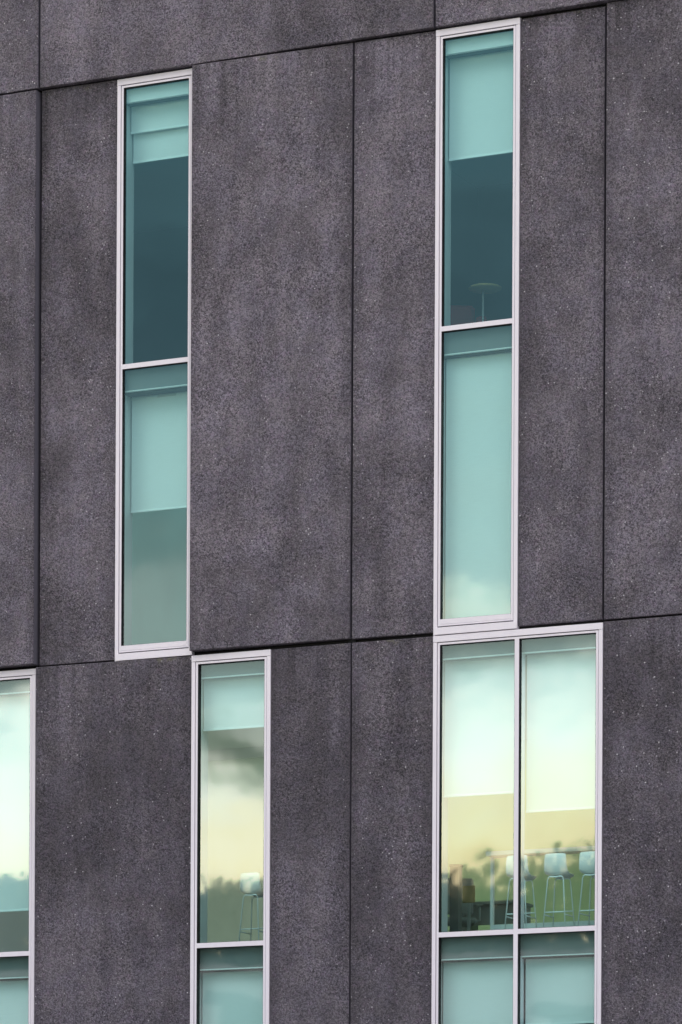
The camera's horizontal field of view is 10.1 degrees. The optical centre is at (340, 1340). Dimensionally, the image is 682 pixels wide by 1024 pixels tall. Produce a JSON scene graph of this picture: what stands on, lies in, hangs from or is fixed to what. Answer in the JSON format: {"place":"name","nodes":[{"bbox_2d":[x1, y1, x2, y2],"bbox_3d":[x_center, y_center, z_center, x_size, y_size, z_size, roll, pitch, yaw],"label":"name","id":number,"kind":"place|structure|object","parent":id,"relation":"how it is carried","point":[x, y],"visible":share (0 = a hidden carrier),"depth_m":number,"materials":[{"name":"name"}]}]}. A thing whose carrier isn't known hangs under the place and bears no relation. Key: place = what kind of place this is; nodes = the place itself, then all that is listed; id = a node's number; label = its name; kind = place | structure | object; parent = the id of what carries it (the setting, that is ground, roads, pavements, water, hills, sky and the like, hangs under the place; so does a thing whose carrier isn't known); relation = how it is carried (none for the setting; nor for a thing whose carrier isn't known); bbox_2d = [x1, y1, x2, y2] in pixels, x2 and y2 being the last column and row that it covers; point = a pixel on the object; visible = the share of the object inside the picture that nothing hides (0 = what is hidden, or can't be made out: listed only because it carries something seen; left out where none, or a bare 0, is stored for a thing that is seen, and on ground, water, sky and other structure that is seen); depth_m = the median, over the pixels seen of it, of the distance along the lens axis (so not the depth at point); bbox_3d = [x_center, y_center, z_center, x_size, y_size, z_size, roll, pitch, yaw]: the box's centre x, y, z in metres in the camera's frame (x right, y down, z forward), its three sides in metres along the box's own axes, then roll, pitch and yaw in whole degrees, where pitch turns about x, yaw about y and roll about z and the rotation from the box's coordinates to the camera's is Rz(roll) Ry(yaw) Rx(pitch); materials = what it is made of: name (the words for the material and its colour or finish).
{"place":"outdoors","nodes":[
{"label":"outdoors","id":0,"kind":"place"},
{"bbox_2d":[0,0,681,1023],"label":"office building","id":1,"kind":"structure","parent":0,"point":[296,254],"depth_m":48.81,"materials":[{"name":"concrete"}]},
{"bbox_2d":[0,980,27,1023],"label":"roller blind","id":2,"kind":"object","parent":1,"relation":"attached to","point":[14,1002],"visible":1,"depth_m":50.89,"materials":[{"name":"fabric"}]},
{"bbox_2d":[0,694,29,911],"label":"roller blind","id":3,"kind":"object","parent":1,"relation":"attached to","point":[14,788],"visible":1,"depth_m":50.88,"materials":[{"name":"fabric"}]},
{"bbox_2d":[0,668,35,1023],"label":"window","id":4,"kind":"structure","parent":1,"relation":"in","point":[14,964],"depth_m":50.54,"materials":[{"name":"metal"}]},
{"bbox_2d":[115,68,193,661],"bbox_3d":[-2.289,-12.536,49.984,1.132,7.518,0.524,0,0,25],"label":"window","id":5,"kind":"structure","parent":1,"relation":"in","point":[131,377],"depth_m":49.98,"materials":[{"name":"metal"}]},
{"bbox_2d":[131,391,186,512],"bbox_3d":[-2.254,-11.546,50.067,1.024,1.595,0.079,0,0,25],"label":"roller blind","id":6,"kind":"object","parent":1,"relation":"attached to","point":[159,457],"visible":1,"depth_m":50.08,"materials":[{"name":"fabric"}]},
{"bbox_2d":[132,508,186,644],"bbox_3d":[-0.436,-10.602,54.781,6.798,3.598,0.020,0,0,25],"label":"shaded rear window","id":7,"kind":"structure","parent":1,"relation":"in","point":[159,538],"depth_m":55.81,"materials":[{"name":"teal glass"}]},
{"bbox_2d":[131,99,188,133],"bbox_3d":[-2.255,-15.896,50.022,1.024,0.475,0.079,0,0,25],"label":"roller blind","id":8,"kind":"object","parent":1,"relation":"attached to","point":[159,116],"visible":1,"depth_m":50.03,"materials":[{"name":"fabric"}]},
{"bbox_2d":[133,126,188,163],"bbox_3d":[-2.230,-15.691,50.076,1.024,0.805,0.079,0,0,25],"label":"roller blind","id":9,"kind":"object","parent":1,"relation":"attached to","point":[159,145],"visible":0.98,"depth_m":50.09,"materials":[{"name":"fabric"}]},
{"bbox_2d":[190,649,271,1023],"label":"window","id":10,"kind":"structure","parent":1,"relation":"in","point":[204,956],"depth_m":49.47,"materials":[{"name":"metal"}]},
{"bbox_2d":[202,970,262,1023],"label":"roller blind","id":11,"kind":"object","parent":1,"relation":"attached to","point":[234,997],"visible":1,"depth_m":49.49,"materials":[{"name":"fabric"}]},
{"bbox_2d":[203,676,263,731],"bbox_3d":[-1.295,-8.207,49.491,1.024,0.765,0.079,0,0,25],"label":"roller blind","id":12,"kind":"object","parent":1,"relation":"attached to","point":[233,703],"visible":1,"depth_m":49.49,"materials":[{"name":"fabric"}]},
{"bbox_2d":[207,758,263,942],"bbox_3d":[-1.899,-6.669,55.470,4.398,3.279,0.020,0,0,25],"label":"shaded rear window","id":13,"kind":"structure","parent":1,"relation":"in","point":[235,787],"depth_m":55.28,"materials":[{"name":"glass"}]},
{"bbox_2d":[238,872,262,940],"bbox_3d":[-1.113,-5.530,49.974,0.319,1.012,0.373,0,0,25],"label":"bar stool","id":14,"kind":"object","parent":1,"relation":"on","point":[250,884],"visible":0.77,"depth_m":49.84,"materials":[{"name":"white paint"}]},
{"bbox_2d":[448,878,482,926],"bbox_3d":[1.537,-5.563,50.876,0.650,1.100,0.632,0,0,-3],"label":"office chair","id":15,"kind":"object","parent":1,"relation":"on","point":[467,881],"visible":0.1,"depth_m":51.09,"materials":[{"name":"grey fabric"}]},
{"bbox_2d":[450,305,486,324],"bbox_3d":[1.394,-12.932,49.551,0.893,0.799,0.656,0,0,-3],"label":"armchair","id":16,"kind":"object","parent":1,"relation":"on","point":[462,314],"visible":0.06,"depth_m":49.76,"materials":[{"name":"grey fabric"}]},
{"bbox_2d":[462,885,474,930],"bbox_3d":[1.659,-5.462,50.259,0.280,0.900,0.300,0,0,25],"label":"screen panel","id":17,"kind":"object","parent":1,"relation":"on","point":[468,895],"visible":0.76,"depth_m":50.24,"materials":[{"name":"yellow fabric"}]},
{"bbox_2d":[433,17,520,635],"bbox_3d":[1.783,-12.517,48.040,1.132,7.518,0.528,0,0,25],"label":"window","id":18,"kind":"structure","parent":1,"relation":"in","point":[502,334],"depth_m":47.98,"materials":[{"name":"metal"}]},
{"bbox_2d":[443,960,512,1023],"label":"roller blind","id":19,"kind":"object","parent":1,"relation":"attached to","point":[477,992],"visible":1,"depth_m":48.02,"materials":[{"name":"fabric"}]},
{"bbox_2d":[445,352,511,618],"bbox_3d":[1.770,-10.582,48.034,1.024,3.585,0.079,0,0,25],"label":"roller blind","id":20,"kind":"object","parent":1,"relation":"attached to","point":[478,494],"visible":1,"depth_m":48.03,"materials":[{"name":"fabric"}]},
{"bbox_2d":[444,656,513,797],"bbox_3d":[1.764,-7.672,48.030,1.041,1.805,0.079,0,0,25],"label":"roller blind","id":21,"kind":"object","parent":1,"relation":"attached to","point":[479,733],"visible":1,"depth_m":48.02,"materials":[{"name":"fabric"}]},
{"bbox_2d":[449,50,512,160],"bbox_3d":[1.819,-15.417,48.088,1.024,1.395,0.079,0,0,25],"label":"roller blind","id":22,"kind":"object","parent":1,"relation":"attached to","point":[481,108],"visible":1,"depth_m":48.09,"materials":[{"name":"fabric"}]},
{"bbox_2d":[469,283,501,321],"bbox_3d":[1.829,-12.944,49.087,0.424,0.846,0.424,0,0,25],"label":"round table","id":23,"kind":"object","parent":1,"relation":"on","point":[484,288],"visible":0.67,"depth_m":49.07,"materials":[{"name":"white wood"}]},
{"bbox_2d":[462,900,532,930],"bbox_3d":[2.049,-5.410,51.402,0.840,0.800,0.600,0,0,25],"label":"desk","id":24,"kind":"object","parent":1,"relation":"on","point":[499,911],"visible":0.43,"depth_m":51.20,"materials":[{"name":"grey wood"}]},
{"bbox_2d":[431,622,603,1023],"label":"window","id":25,"kind":"structure","parent":1,"relation":"in","point":[518,942],"depth_m":47.63,"materials":[{"name":"metal"}]},
{"bbox_2d":[504,855,536,928],"bbox_3d":[2.237,-5.514,48.066,0.319,1.012,0.373,0,0,25],"label":"bar stool","id":26,"kind":"object","parent":1,"relation":"on","point":[528,876],"visible":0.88,"depth_m":47.97,"materials":[{"name":"white plastic"}]},
{"bbox_2d":[448,740,594,931],"bbox_3d":[4.939,-6.636,52.209,10.349,3.279,0.020,0,0,25],"label":"shaded rear window","id":27,"kind":"structure","parent":1,"relation":"in","point":[477,825],"depth_m":53.34,"materials":[{"name":"glass"}]},
{"bbox_2d":[486,846,594,929],"bbox_3d":[3.499,-5.578,48.052,3.600,1.150,0.260,0,0,25],"label":"table","id":28,"kind":"object","parent":1,"relation":"on","point":[492,855],"visible":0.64,"depth_m":48.55,"materials":[{"name":"white plastic"}]},
{"bbox_2d":[542,853,574,927],"bbox_3d":[2.697,-5.512,47.847,0.319,1.012,0.373,0,0,24],"label":"bar stool","id":29,"kind":"object","parent":1,"relation":"on","point":[555,865],"visible":0.99,"depth_m":47.73,"materials":[{"name":"white paint"}]},
{"bbox_2d":[525,957,593,1023],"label":"roller blind","id":30,"kind":"object","parent":1,"relation":"attached to","point":[559,990],"visible":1,"depth_m":47.55,"materials":[{"name":"fabric"}]},
{"bbox_2d":[526,650,595,812],"bbox_3d":[2.767,-7.542,47.552,1.043,2.055,0.079,0,0,25],"label":"roller blind","id":31,"kind":"object","parent":1,"relation":"attached to","point":[561,695],"visible":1,"depth_m":47.55,"materials":[{"name":"fabric"}]},
{"bbox_2d":[577,851,594,925],"bbox_3d":[3.122,-5.510,47.645,0.319,1.012,0.373,0,0,27],"label":"bar stool","id":32,"kind":"object","parent":1,"relation":"on","point":[586,863],"visible":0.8,"depth_m":47.54,"materials":[{"name":"white paint"}]},
{"bbox_2d":[449,864,462,931],"bbox_3d":[1.471,-5.558,49.573,0.160,1.090,0.160,0,0,25],"label":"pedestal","id":33,"kind":"object","parent":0,"point":[455,897],"visible":0.69,"depth_m":49.52,"materials":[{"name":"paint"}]}
]}

